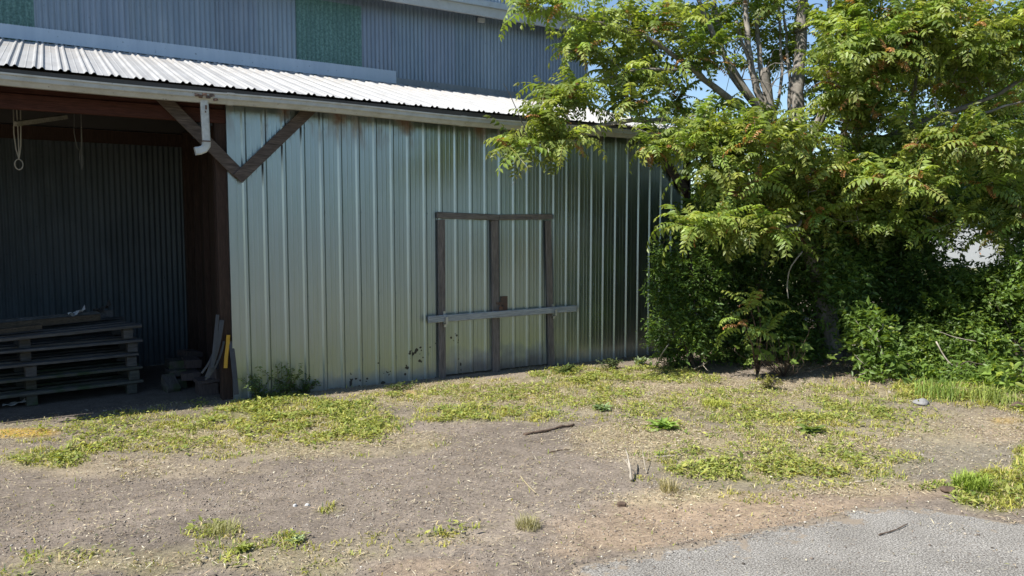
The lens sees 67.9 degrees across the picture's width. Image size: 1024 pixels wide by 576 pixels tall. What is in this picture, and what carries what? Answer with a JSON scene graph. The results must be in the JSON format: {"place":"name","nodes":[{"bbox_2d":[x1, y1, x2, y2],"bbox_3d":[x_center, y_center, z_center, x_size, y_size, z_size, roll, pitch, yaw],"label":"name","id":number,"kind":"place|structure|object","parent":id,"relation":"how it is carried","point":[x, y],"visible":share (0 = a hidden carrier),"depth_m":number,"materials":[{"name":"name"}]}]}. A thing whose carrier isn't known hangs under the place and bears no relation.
{"place":"outdoors","nodes":[
{"label":"outdoors","id":0,"kind":"place"},
{"bbox_2d":[0,0,586,138],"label":"corrugated barn","id":1,"kind":"structure","parent":0,"point":[455,45],"depth_m":13.11,"materials":[{"name":"paint"}]},
{"bbox_2d":[0,264,1023,575],"bbox_3d":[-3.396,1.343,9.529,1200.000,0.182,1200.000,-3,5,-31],"label":"ground","id":2,"kind":"structure","parent":0,"point":[148,394],"depth_m":6.35,"materials":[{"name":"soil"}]},
{"bbox_2d":[2,399,25,405],"bbox_3d":[-5.966,1.370,9.124,0.240,0.070,0.121,-3,5,-31],"label":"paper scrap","id":3,"kind":"object","parent":2,"relation":"on","point":[15,403],"visible":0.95,"depth_m":9.12,"materials":[{"name":"white paper"}]},
{"bbox_2d":[0,371,143,405],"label":"wooden pallet","id":4,"kind":"object","parent":2,"relation":"on","point":[61,384],"visible":0.73,"depth_m":9.60,"materials":[{"name":"brown wood"}]},
{"bbox_2d":[0,358,142,389],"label":"wooden pallet","id":5,"kind":"object","parent":4,"relation":"on","point":[46,371],"visible":0.79,"depth_m":9.63,"materials":[{"name":"brown wood"}]},
{"bbox_2d":[0,344,138,376],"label":"wooden pallet","id":6,"kind":"object","parent":5,"relation":"on","point":[28,368],"visible":0.77,"depth_m":9.61,"materials":[{"name":"brown wood"}]},
{"bbox_2d":[0,330,142,361],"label":"wooden pallet","id":7,"kind":"object","parent":6,"relation":"on","point":[77,341],"visible":0.8,"depth_m":9.63,"materials":[{"name":"brown wood"}]},
{"bbox_2d":[0,316,141,347],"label":"wooden pallet","id":8,"kind":"object","parent":7,"relation":"on","point":[114,326],"visible":0.88,"depth_m":9.59,"materials":[{"name":"brown wood"}]},
{"bbox_2d":[0,324,41,333],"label":"loose plank","id":9,"kind":"object","parent":8,"relation":"on","point":[20,328],"visible":1,"depth_m":9.13,"materials":[{"name":"beige wood"}]},
{"bbox_2d":[0,314,100,327],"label":"loose plank","id":10,"kind":"object","parent":8,"relation":"on","point":[67,320],"visible":1,"depth_m":9.59,"materials":[{"name":"beige wood"}]},
{"bbox_2d":[0,310,113,322],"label":"loose plank","id":11,"kind":"object","parent":8,"relation":"on","point":[106,313],"visible":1,"depth_m":9.80,"materials":[{"name":"brown wood"}]},
{"bbox_2d":[68,305,84,315],"bbox_3d":[-5.674,0.297,9.908,0.201,0.144,0.073,-3,5,-36],"label":"paper scrap","id":12,"kind":"object","parent":11,"relation":"on","point":[77,311],"visible":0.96,"depth_m":9.91,"materials":[{"name":"paper"}]},
{"bbox_2d":[93,300,110,312],"bbox_3d":[-5.463,0.249,10.136,0.201,0.169,0.122,-4,6,-42],"label":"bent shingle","id":13,"kind":"object","parent":11,"relation":"on","point":[102,308],"visible":1,"depth_m":10.13,"materials":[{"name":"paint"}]},
{"bbox_2d":[160,373,180,392],"bbox_3d":[-4.509,1.281,10.043,0.175,0.142,0.330,-4,34,-39],"label":"timber offcut","id":14,"kind":"object","parent":2,"relation":"on","point":[169,383],"visible":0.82,"depth_m":9.99,"materials":[{"name":"grey wood"}]},
{"bbox_2d":[176,376,187,387],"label":"timber offcut","id":15,"kind":"object","parent":2,"relation":"on","point":[183,384],"visible":0.44,"depth_m":10.16,"materials":[{"name":"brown wood"}]},
{"bbox_2d":[180,369,200,380],"bbox_3d":[-4.316,1.170,10.201,0.234,0.107,0.310,-2,5,-28],"label":"timber offcut","id":16,"kind":"object","parent":15,"relation":"on","point":[188,375],"visible":0.88,"depth_m":10.08,"materials":[{"name":"grey wood"}]},
{"bbox_2d":[165,368,186,376],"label":"timber offcut","id":17,"kind":"object","parent":16,"relation":"on","point":[177,371],"visible":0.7,"depth_m":10.22,"materials":[{"name":"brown wood"}]},
{"bbox_2d":[164,357,183,368],"bbox_3d":[-4.643,1.036,10.473,0.204,0.110,0.331,0,3,-36],"label":"timber offcut","id":18,"kind":"object","parent":17,"relation":"on","point":[174,363],"visible":1,"depth_m":10.37,"materials":[{"name":"grey wood"}]},
{"bbox_2d":[177,349,202,357],"bbox_3d":[-4.590,0.932,10.838,0.304,0.093,0.251,4,0,42],"label":"timber offcut","id":19,"kind":"object","parent":18,"relation":"on","point":[188,352],"visible":0.86,"depth_m":10.77,"materials":[{"name":"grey wood"}]},
{"bbox_2d":[181,356,201,368],"bbox_3d":[-4.420,1.021,10.472,0.222,0.120,0.312,1,6,-38],"label":"timber offcut","id":20,"kind":"object","parent":17,"relation":"on","point":[192,361],"visible":0.9,"depth_m":10.37,"materials":[{"name":"grey wood"}]},
{"bbox_2d":[195,383,218,395],"bbox_3d":[-3.950,1.296,9.849,0.246,0.163,0.263,-3,5,-34],"label":"timber offcut","id":21,"kind":"object","parent":2,"relation":"on","point":[207,389],"visible":0.86,"depth_m":9.75,"materials":[{"name":"grey wood"}]},
{"bbox_2d":[193,376,218,384],"bbox_3d":[-3.970,1.194,9.874,0.269,0.056,0.351,-7,7,-33],"label":"timber offcut","id":22,"kind":"object","parent":21,"relation":"on","point":[200,380],"visible":0.74,"depth_m":9.77,"materials":[{"name":"grey wood"}]},
{"bbox_2d":[196,515,247,538],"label":"dry grass tuft","id":23,"kind":"object","parent":2,"relation":"on","point":[224,524],"visible":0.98,"depth_m":5.36,"materials":[{"name":"yellow plant"}]},
{"bbox_2d":[233,540,253,551],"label":"broad leaf weed","id":24,"kind":"object","parent":2,"relation":"on","point":[243,546],"visible":1,"depth_m":5.03,"materials":[{"name":"green plant"}]},
{"bbox_2d":[241,370,284,399],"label":"wall weed","id":25,"kind":"object","parent":2,"relation":"on","point":[255,385],"depth_m":9.46,"materials":[{"name":"green plant"}]},
{"bbox_2d":[254,362,302,394],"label":"wall weed","id":26,"kind":"object","parent":2,"relation":"on","point":[290,384],"depth_m":9.68,"materials":[{"name":"green plant"}]},
{"bbox_2d":[284,534,304,544],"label":"broad leaf weed","id":27,"kind":"object","parent":2,"relation":"on","point":[301,537],"visible":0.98,"depth_m":5.19,"materials":[{"name":"green plant"}]},
{"bbox_2d":[274,373,320,392],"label":"wall weed","id":28,"kind":"object","parent":2,"relation":"on","point":[308,387],"depth_m":9.86,"materials":[{"name":"green plant"}]},
{"bbox_2d":[0,37,690,399],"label":"metal shed","id":29,"kind":"structure","parent":2,"relation":"on","point":[328,241],"depth_m":10.88,"materials":[{"name":"metal"}]},
{"bbox_2d":[13,114,67,125],"bbox_3d":[-5.811,-2.075,9.403,0.050,0.269,0.893,0,4,6],"label":"hanging batten","id":30,"kind":"object","parent":29,"relation":"hanging from","point":[39,120],"visible":1,"depth_m":9.35,"materials":[{"name":"brown wood"}]},
{"bbox_2d":[13,110,23,169],"bbox_3d":[-5.900,-1.798,9.077,0.099,0.779,0.035,-3,5,-31],"label":"rope loop","id":31,"kind":"object","parent":30,"relation":"hanging from","point":[18,153],"visible":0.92,"depth_m":9.08,"materials":[{"name":"beige fabric"}]},
{"bbox_2d":[74,114,83,169],"bbox_3d":[-5.457,-1.870,9.571,0.097,0.754,0.011,-3,5,-31],"label":"cord loop","id":32,"kind":"object","parent":29,"relation":"hanging from","point":[81,164],"visible":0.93,"depth_m":9.59,"materials":[{"name":"grey fabric"}]},
{"bbox_2d":[201,315,238,394],"bbox_3d":[-3.592,0.824,9.303,0.432,0.995,0.128,-3,5,-31],"label":"torn sheeting","id":33,"kind":"object","parent":29,"relation":"attached to","point":[218,331],"visible":1,"depth_m":9.32,"materials":[{"name":"grey plastic"}]},
{"bbox_2d":[224,335,229,367],"bbox_3d":[-3.523,0.785,9.400,0.090,0.410,0.044,-3,5,-31],"label":"cable guard","id":34,"kind":"object","parent":29,"relation":"attached to","point":[226,353],"visible":1,"depth_m":9.39,"materials":[{"name":"yellow plastic"}]},
{"bbox_2d":[437,219,499,377],"bbox_3d":[-0.623,0.150,11.066,1.003,2.288,0.060,-3,5,-31],"label":"door leaf","id":35,"kind":"structure","parent":29,"relation":"in","point":[467,249],"depth_m":11.08,"materials":[{"name":"metal"}]},
{"bbox_2d":[428,305,576,322],"bbox_3d":[-0.082,0.383,11.324,2.553,0.124,0.043,-3,5,-31],"label":"door bar","id":36,"kind":"object","parent":29,"relation":"on","point":[495,314],"depth_m":11.25,"materials":[{"name":"grey wood"}]},
{"bbox_2d":[496,220,554,368],"bbox_3d":[0.213,0.105,11.537,1.055,2.269,0.105,-3,5,-31],"label":"door leaf","id":37,"kind":"structure","parent":29,"relation":"in","point":[525,246],"depth_m":11.59,"materials":[{"name":"metal"}]},
{"bbox_2d":[383,378,416,390],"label":"wall weed","id":38,"kind":"object","parent":2,"relation":"on","point":[392,387],"depth_m":10.10,"materials":[{"name":"green plant"}]},
{"bbox_2d":[0,350,1023,575],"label":"grass","id":39,"kind":"structure","parent":2,"relation":"on","point":[1016,476],"depth_m":8.06,"materials":[{"name":"green plant"}]},
{"bbox_2d":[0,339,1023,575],"bbox_3d":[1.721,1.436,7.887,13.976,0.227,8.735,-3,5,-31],"label":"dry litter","id":40,"kind":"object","parent":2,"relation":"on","point":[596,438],"visible":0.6,"depth_m":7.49,"materials":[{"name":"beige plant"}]},
{"bbox_2d":[509,510,550,531],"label":"dry grass tuft","id":41,"kind":"object","parent":2,"relation":"on","point":[529,521],"visible":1,"depth_m":5.40,"materials":[{"name":"beige plant"}]},
{"bbox_2d":[523,423,574,435],"bbox_3d":[0.399,1.486,7.992,0.686,0.039,0.062,-3,5,-38],"label":"dead stick","id":42,"kind":"object","parent":2,"relation":"on","point":[545,430],"visible":1,"depth_m":7.94,"materials":[{"name":"brown wood"}]},
{"bbox_2d":[549,362,579,373],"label":"wall weed","id":43,"kind":"object","parent":2,"relation":"on","point":[566,368],"depth_m":11.23,"materials":[{"name":"green plant"}]},
{"bbox_2d":[592,402,611,410],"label":"broad leaf weed","id":44,"kind":"object","parent":2,"relation":"on","point":[606,406],"visible":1,"depth_m":8.89,"materials":[{"name":"green plant"}]},
{"bbox_2d":[594,358,624,368],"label":"wall weed","id":45,"kind":"object","parent":2,"relation":"on","point":[613,364],"depth_m":11.63,"materials":[{"name":"green plant"}]},
{"bbox_2d":[617,501,626,506],"bbox_3d":[0.845,1.672,5.865,0.071,0.053,0.056,-3,5,-31],"label":"stone","id":46,"kind":"object","parent":2,"relation":"on","point":[621,504],"visible":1,"depth_m":5.85,"materials":[{"name":"brown stone"}]},
{"bbox_2d":[625,449,632,480],"bbox_3d":[0.996,1.525,6.568,0.054,0.163,0.411,0,4,-2],"label":"dead stick","id":47,"kind":"object","parent":2,"relation":"on","point":[630,471],"visible":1,"depth_m":6.48,"materials":[{"name":"beige wood"}]},
{"bbox_2d":[634,356,648,364],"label":"broad leaf weed","id":48,"kind":"object","parent":2,"relation":"on","point":[638,360],"visible":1,"depth_m":12.02,"materials":[{"name":"green plant"}]},
{"bbox_2d":[645,417,679,431],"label":"broad leaf weed","id":49,"kind":"object","parent":2,"relation":"on","point":[665,423],"visible":0.99,"depth_m":8.03,"materials":[{"name":"green plant"}]},
{"bbox_2d":[656,344,668,365],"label":"dead branch","id":50,"kind":"object","parent":2,"relation":"on","point":[661,354],"visible":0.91,"depth_m":11.38,"materials":[{"name":"wood"}]},
{"bbox_2d":[654,473,685,493],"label":"dry grass tuft","id":51,"kind":"object","parent":2,"relation":"on","point":[665,484],"visible":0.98,"depth_m":6.17,"materials":[{"name":"beige plant"}]},
{"bbox_2d":[635,180,759,370],"bbox_3d":[2.862,-0.173,11.670,2.025,3.197,1.668,0,4,-6],"label":"leafy shrub","id":52,"kind":"object","parent":2,"relation":"on","point":[687,328],"visible":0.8,"depth_m":11.50,"materials":[{"name":"green plant"}]},
{"bbox_2d":[693,358,708,370],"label":"dead branch","id":53,"kind":"object","parent":2,"relation":"on","point":[701,365],"visible":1,"depth_m":11.23,"materials":[{"name":"wood"}]},
{"bbox_2d":[698,398,727,408],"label":"bright grass tuft","id":54,"kind":"object","parent":2,"relation":"on","point":[714,402],"visible":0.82,"depth_m":9.15,"materials":[{"name":"green plant"}]},
{"bbox_2d":[690,177,770,259],"bbox_3d":[5.586,-1.303,17.440,4.593,4.214,2.899,-1,4,-7],"label":"broadleaf tree","id":55,"kind":"object","parent":2,"relation":"on","point":[692,186],"visible":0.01,"depth_m":17.09,"materials":[{"name":"green plant"}]},
{"bbox_2d":[483,0,1023,357],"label":"tree of heaven","id":56,"kind":"object","parent":2,"relation":"on","point":[903,50],"visible":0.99,"depth_m":10.53,"materials":[{"name":"green plant"}]},
{"bbox_2d":[782,211,802,241],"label":"dead branch","id":57,"kind":"object","parent":56,"relation":"attached to","point":[800,222],"visible":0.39,"depth_m":10.95,"materials":[{"name":"wood"}]},
{"bbox_2d":[933,98,957,116],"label":"dead branch","id":58,"kind":"object","parent":56,"relation":"attached to","point":[936,105],"visible":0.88,"depth_m":10.49,"materials":[{"name":"grey wood"}]},
{"bbox_2d":[693,171,820,369],"bbox_3d":[3.980,-0.326,12.425,2.652,3.401,2.062,-3,5,-31],"label":"leafy shrub","id":59,"kind":"object","parent":2,"relation":"on","point":[746,278],"visible":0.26,"depth_m":12.01,"materials":[{"name":"green plant"}]},
{"bbox_2d":[714,286,800,373],"bbox_3d":[3.426,0.654,10.751,1.154,1.349,0.931,0,4,5],"label":"young tree of heaven","id":60,"kind":"object","parent":2,"relation":"on","point":[771,324],"visible":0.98,"depth_m":10.66,"materials":[{"name":"green plant"}]},
{"bbox_2d":[754,372,783,388],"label":"wall weed","id":61,"kind":"object","parent":2,"relation":"on","point":[769,380],"depth_m":10.14,"materials":[{"name":"green plant"}]},
{"bbox_2d":[734,323,835,376],"bbox_3d":[3.842,0.880,10.821,1.494,0.859,0.605,0,4,3],"label":"maple sapling","id":62,"kind":"object","parent":2,"relation":"on","point":[762,352],"visible":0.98,"depth_m":10.76,"materials":[{"name":"green plant"}]},
{"bbox_2d":[794,423,825,434],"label":"broad leaf weed","id":63,"kind":"object","parent":2,"relation":"on","point":[806,428],"visible":0.96,"depth_m":7.91,"materials":[{"name":"green plant"}]},
{"bbox_2d":[741,183,923,364],"bbox_3d":[5.129,-0.296,12.400,3.067,3.255,2.600,-3,5,-31],"label":"leafy shrub","id":64,"kind":"object","parent":2,"relation":"on","point":[847,275],"visible":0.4,"depth_m":11.56,"materials":[{"name":"green plant"}]},
{"bbox_2d":[786,251,802,298],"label":"dead branch","id":65,"kind":"object","parent":64,"relation":"attached to","point":[801,252],"visible":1,"depth_m":11.10,"materials":[{"name":"grey wood"}]},
{"bbox_2d":[689,181,1015,339],"bbox_3d":[7.159,-0.477,14.857,8.098,3.736,2.926,0,4,-3],"label":"leafy shrub","id":66,"kind":"object","parent":2,"relation":"on","point":[958,266],"visible":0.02,"depth_m":14.46,"materials":[{"name":"green plant"}]},
{"bbox_2d":[832,295,937,384],"bbox_3d":[5.092,0.834,10.678,1.097,1.461,1.455,-3,5,-31],"label":"leafy shrub","id":67,"kind":"object","parent":2,"relation":"on","point":[884,359],"visible":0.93,"depth_m":10.54,"materials":[{"name":"green plant"}]},
{"bbox_2d":[887,376,898,392],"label":"dead branch","id":68,"kind":"object","parent":2,"relation":"on","point":[888,380],"visible":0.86,"depth_m":10.35,"materials":[{"name":"brown wood"}]},
{"bbox_2d":[829,177,975,357],"bbox_3d":[6.255,-0.250,12.343,2.379,3.336,2.650,4,6,42],"label":"leafy shrub","id":69,"kind":"object","parent":2,"relation":"on","point":[907,262],"visible":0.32,"depth_m":11.78,"materials":[{"name":"green plant"}]},
{"bbox_2d":[861,97,974,215],"bbox_3d":[8.599,-1.897,16.654,5.074,5.511,3.685,-3,5,-31],"label":"broadleaf tree","id":70,"kind":"object","parent":2,"relation":"on","point":[923,150],"depth_m":16.04,"materials":[{"name":"green plant"}]},
{"bbox_2d":[912,398,928,405],"bbox_3d":[4.924,1.378,9.133,0.203,0.108,0.176,-3,5,-31],"label":"stone","id":71,"kind":"object","parent":2,"relation":"on","point":[922,402],"visible":0.87,"depth_m":9.08,"materials":[{"name":"white stone"}]},
{"bbox_2d":[907,374,968,402],"bbox_3d":[5.347,1.221,9.380,0.731,0.338,0.816,-3,5,-31],"label":"bright grass tuft","id":72,"kind":"object","parent":2,"relation":"on","point":[936,388],"visible":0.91,"depth_m":9.35,"materials":[{"name":"green plant"}]},
{"bbox_2d":[940,486,954,492],"bbox_3d":[3.497,1.624,6.101,0.118,0.058,0.102,1,4,11],"label":"stone","id":73,"kind":"object","parent":2,"relation":"on","point":[946,489],"visible":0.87,"depth_m":6.08,"materials":[{"name":"brown stone"}]},
{"bbox_2d":[935,341,977,371],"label":"dead branch","id":74,"kind":"object","parent":2,"relation":"on","point":[943,354],"visible":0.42,"depth_m":10.54,"materials":[{"name":"beige wood"}]},
{"bbox_2d":[898,259,1023,371],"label":"leafy shrub","id":75,"kind":"object","parent":2,"relation":"on","point":[959,316],"visible":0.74,"depth_m":11.05,"materials":[{"name":"green plant"}]},
{"bbox_2d":[899,348,1023,387],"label":"tall weed","id":76,"kind":"object","parent":2,"relation":"on","point":[954,371],"visible":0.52,"depth_m":10.20,"materials":[{"name":"green plant"}]},
{"bbox_2d":[943,465,1003,493],"bbox_3d":[3.735,1.543,6.157,0.537,0.182,0.488,0,4,1],"label":"bright grass tuft","id":77,"kind":"object","parent":2,"relation":"on","point":[971,481],"visible":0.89,"depth_m":6.09,"materials":[{"name":"green plant"}]},
{"bbox_2d":[926,60,1023,268],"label":"broadleaf tree","id":78,"kind":"object","parent":2,"relation":"on","point":[956,172],"visible":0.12,"depth_m":14.30,"materials":[{"name":"green plant"}]},
{"bbox_2d":[956,206,1023,375],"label":"leafy shrub","id":79,"kind":"object","parent":2,"relation":"on","point":[1015,276],"visible":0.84,"depth_m":10.63,"materials":[{"name":"green plant"}]},
{"bbox_2d":[961,359,1023,395],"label":"tall weed","id":80,"kind":"object","parent":2,"relation":"on","point":[1000,377],"visible":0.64,"depth_m":9.66,"materials":[{"name":"green plant"}]},
{"bbox_2d":[968,380,1020,406],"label":"bright grass tuft","id":81,"kind":"object","parent":2,"relation":"on","point":[995,396],"visible":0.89,"depth_m":9.03,"materials":[{"name":"green plant"}]},
{"bbox_2d":[1011,401,1023,407],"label":"stone","id":82,"kind":"object","parent":2,"relation":"on","point":[1015,403],"visible":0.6,"depth_m":8.79,"materials":[{"name":"beige stone"}]},
{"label":"timber offcut","id":83,"kind":"object","parent":2,"relation":"on","visible":0},
{"bbox_2d":[208,363,219,383],"bbox_3d":[-3.831,1.111,9.931,0.179,0.213,0.272,-4,12,-42],"label":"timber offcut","id":84,"kind":"object","parent":83,"relation":"on","point":[215,375],"visible":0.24,"depth_m":9.80,"materials":[{"name":"grey wood"}]},
{"bbox_2d":[530,0,1021,193],"label":"sky","id":85,"kind":"structure","parent":0,"point":[722,81],"materials":[{"name":"blue"}]},
{"bbox_2d":[573,506,1023,575],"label":"asphalt road","id":86,"kind":"structure","parent":0,"point":[926,560],"depth_m":4.97,"materials":[{"name":"grey asphalt"}]},
{"bbox_2d":[878,524,906,534],"bbox_3d":[2.671,1.686,5.310,0.351,0.012,0.019,-3,5,-32],"label":"dead stick","id":87,"kind":"object","parent":86,"relation":"on","point":[891,530],"visible":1,"depth_m":5.28,"materials":[{"name":"wood"}]},
{"bbox_2d":[930,220,1023,267],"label":"white house","id":88,"kind":"structure","parent":0,"point":[971,254],"depth_m":43.25,"materials":[{"name":"paint"}]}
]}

